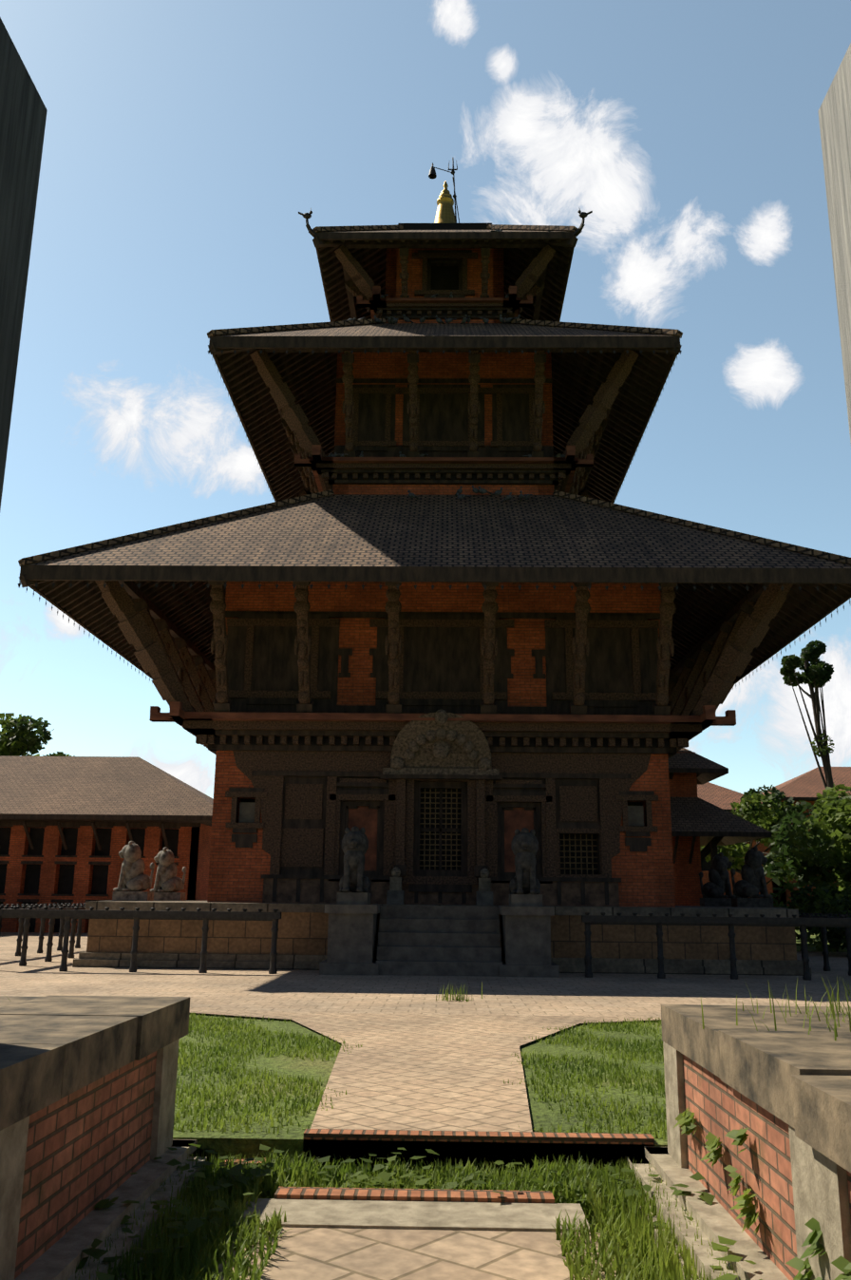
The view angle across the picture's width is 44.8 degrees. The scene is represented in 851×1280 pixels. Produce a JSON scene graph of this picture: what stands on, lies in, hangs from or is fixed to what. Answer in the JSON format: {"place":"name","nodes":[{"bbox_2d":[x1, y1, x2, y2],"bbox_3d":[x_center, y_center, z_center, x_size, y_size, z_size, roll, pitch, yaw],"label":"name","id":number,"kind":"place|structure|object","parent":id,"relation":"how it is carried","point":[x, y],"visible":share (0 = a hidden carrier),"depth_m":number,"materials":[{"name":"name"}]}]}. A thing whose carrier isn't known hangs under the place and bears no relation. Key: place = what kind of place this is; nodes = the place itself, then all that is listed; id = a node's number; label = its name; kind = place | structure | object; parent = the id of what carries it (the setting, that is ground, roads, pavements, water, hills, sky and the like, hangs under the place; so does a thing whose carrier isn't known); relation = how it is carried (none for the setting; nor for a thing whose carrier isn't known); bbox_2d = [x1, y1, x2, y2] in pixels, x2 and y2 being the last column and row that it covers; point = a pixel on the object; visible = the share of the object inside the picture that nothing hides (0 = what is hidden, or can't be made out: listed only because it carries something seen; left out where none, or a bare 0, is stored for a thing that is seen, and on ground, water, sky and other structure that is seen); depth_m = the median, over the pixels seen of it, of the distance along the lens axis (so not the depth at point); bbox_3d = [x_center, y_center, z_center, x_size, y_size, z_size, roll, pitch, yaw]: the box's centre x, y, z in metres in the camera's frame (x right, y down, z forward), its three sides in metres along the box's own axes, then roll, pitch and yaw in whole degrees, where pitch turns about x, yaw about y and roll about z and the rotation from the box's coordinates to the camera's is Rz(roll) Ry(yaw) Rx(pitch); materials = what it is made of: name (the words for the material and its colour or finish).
{"place":"outdoors","nodes":[
{"label":"outdoors","id":0,"kind":"place"},
{"bbox_2d":[0,932,850,1279],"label":"courtyard paving","id":1,"kind":"structure","parent":0,"point":[424,1063],"depth_m":8.15,"materials":[{"name":"brick"}]},
{"bbox_2d":[0,903,850,980],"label":"oil lamp rails","id":2,"kind":"object","parent":1,"relation":"on","point":[65,913],"visible":0.65,"depth_m":18.51,"materials":[{"name":"metal"}]},
{"bbox_2d":[72,222,811,977],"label":"temple","id":3,"kind":"structure","parent":1,"relation":"on","point":[439,743],"depth_m":22.22,"materials":[{"name":"wood"}]},
{"bbox_2d":[18,489,850,715],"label":"roof","id":4,"kind":"structure","parent":3,"relation":"on","point":[558,536],"depth_m":21.78,"materials":[{"name":"tile"}]},
{"bbox_2d":[18,347,850,689],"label":"eave bells","id":5,"kind":"object","parent":4,"relation":"hanging from","point":[432,582],"visible":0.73,"depth_m":21.04,"materials":[{"name":"metal"}]},
{"bbox_2d":[336,826,542,906],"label":"guardian statues","id":6,"kind":"object","parent":3,"relation":"on","point":[354,880],"visible":1,"depth_m":19.06,"materials":[{"name":"stone"}]},
{"bbox_2d":[98,840,787,908],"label":"lion statues","id":7,"kind":"object","parent":3,"relation":"on","point":[752,884],"visible":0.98,"depth_m":25.07,"materials":[{"name":"stone"}]},
{"bbox_2d":[207,317,683,503],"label":"roof","id":8,"kind":"structure","parent":3,"relation":"on","point":[579,377],"depth_m":26.98,"materials":[{"name":"wood"}]},
{"bbox_2d":[312,224,578,321],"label":"roof","id":9,"kind":"structure","parent":3,"relation":"on","point":[367,246],"depth_m":28.57,"materials":[{"name":"wood"}]},
{"bbox_2d":[428,157,459,223],"bbox_3d":[0.607,-13.381,31.415,1.100,2.870,1.100,0,-14,1],"label":"pinnacle","id":10,"kind":"object","parent":9,"relation":"on","point":[446,213],"visible":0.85,"depth_m":31.17,"materials":[{"name":"gold metal"}]},
{"bbox_2d":[298,208,592,236],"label":"roof corner ornaments","id":11,"kind":"object","parent":9,"relation":"on","point":[313,233],"visible":0.9,"depth_m":27.11},
{"bbox_2d":[325,229,565,501],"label":"pigeons","id":12,"kind":"object","parent":3,"relation":"on","point":[391,320],"visible":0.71,"depth_m":25.98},
{"bbox_2d":[668,747,771,905],"bbox_3d":[8.173,6.728,34.999,5.400,6.750,5.400,0,-14,1],"label":"shrine","id":13,"kind":"object","parent":1,"relation":"on","point":[697,822],"visible":0.33,"depth_m":33.81,"materials":[{"name":"brick"}]},
{"bbox_2d":[770,880,850,952],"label":"shrub","id":14,"kind":"object","parent":1,"relation":"on","point":[805,900],"visible":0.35,"depth_m":28.93,"materials":[{"name":"green plant"}]},
{"bbox_2d":[806,893,850,952],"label":"shrub","id":15,"kind":"object","parent":1,"relation":"on","point":[837,934],"visible":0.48,"depth_m":26.84,"materials":[{"name":"green plant"}]},
{"bbox_2d":[0,0,850,799],"label":"sky","id":16,"kind":"structure","parent":0,"point":[186,142],"materials":[{"name":"blue"}]},
{"bbox_2d":[3,929,850,1279],"bbox_3d":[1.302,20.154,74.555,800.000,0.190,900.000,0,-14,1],"label":"ground","id":17,"kind":"structure","parent":0,"point":[241,1142],"depth_m":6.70,"materials":[{"name":"green plant"}]},
{"bbox_2d":[0,712,75,756],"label":"tree","id":18,"kind":"object","parent":17,"relation":"on","point":[21,737],"visible":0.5,"depth_m":64.39,"materials":[{"name":"green plant"}]},
{"bbox_2d":[0,755,213,933],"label":"building","id":19,"kind":"structure","parent":17,"relation":"on","point":[71,828],"depth_m":37.83,"materials":[{"name":"brick"}]},
{"bbox_2d":[0,995,850,1279],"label":"walls","id":20,"kind":"structure","parent":17,"relation":"on","point":[87,1091],"depth_m":4.35,"materials":[{"name":"brick"}]},
{"bbox_2d":[0,17,850,509],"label":"pillars","id":21,"kind":"structure","parent":20,"relation":"on","point":[23,112],"depth_m":4.99,"materials":[{"name":"grey concrete"}]},
{"bbox_2d":[700,784,821,884],"bbox_3d":[12.605,8.595,40.224,5.467,5.757,5.451,0,-14,1],"label":"tree","id":22,"kind":"object","parent":17,"relation":"on","point":[767,814],"visible":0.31,"depth_m":39.05,"materials":[{"name":"green plant"}]},
{"bbox_2d":[763,783,850,890],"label":"tree","id":23,"kind":"object","parent":17,"relation":"on","point":[807,873],"visible":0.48,"depth_m":35.81,"materials":[{"name":"green plant"}]},
{"bbox_2d":[780,639,849,895],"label":"tall slender tree","id":24,"kind":"object","parent":17,"relation":"on","point":[816,674],"visible":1,"depth_m":46.39,"materials":[{"name":"green plant"}]},
{"bbox_2d":[810,732,835,757],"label":"tall tree tufts","id":25,"kind":"object","parent":24,"relation":"on","point":[817,751],"visible":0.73,"depth_m":45.97,"materials":[{"name":"green plant"}]},
{"bbox_2d":[786,795,850,896],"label":"tree","id":26,"kind":"object","parent":17,"relation":"on","point":[838,838],"visible":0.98,"depth_m":30.87,"materials":[{"name":"green plant"}]},
{"bbox_2d":[832,860,850,901],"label":"shrub","id":27,"kind":"object","parent":17,"relation":"on","point":[842,884],"visible":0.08,"depth_m":32.48,"materials":[{"name":"green plant"}]},
{"bbox_2d":[697,766,850,906],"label":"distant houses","id":28,"kind":"structure","parent":0,"point":[809,786],"depth_m":69.23,"materials":[{"name":"brick"}]}
]}

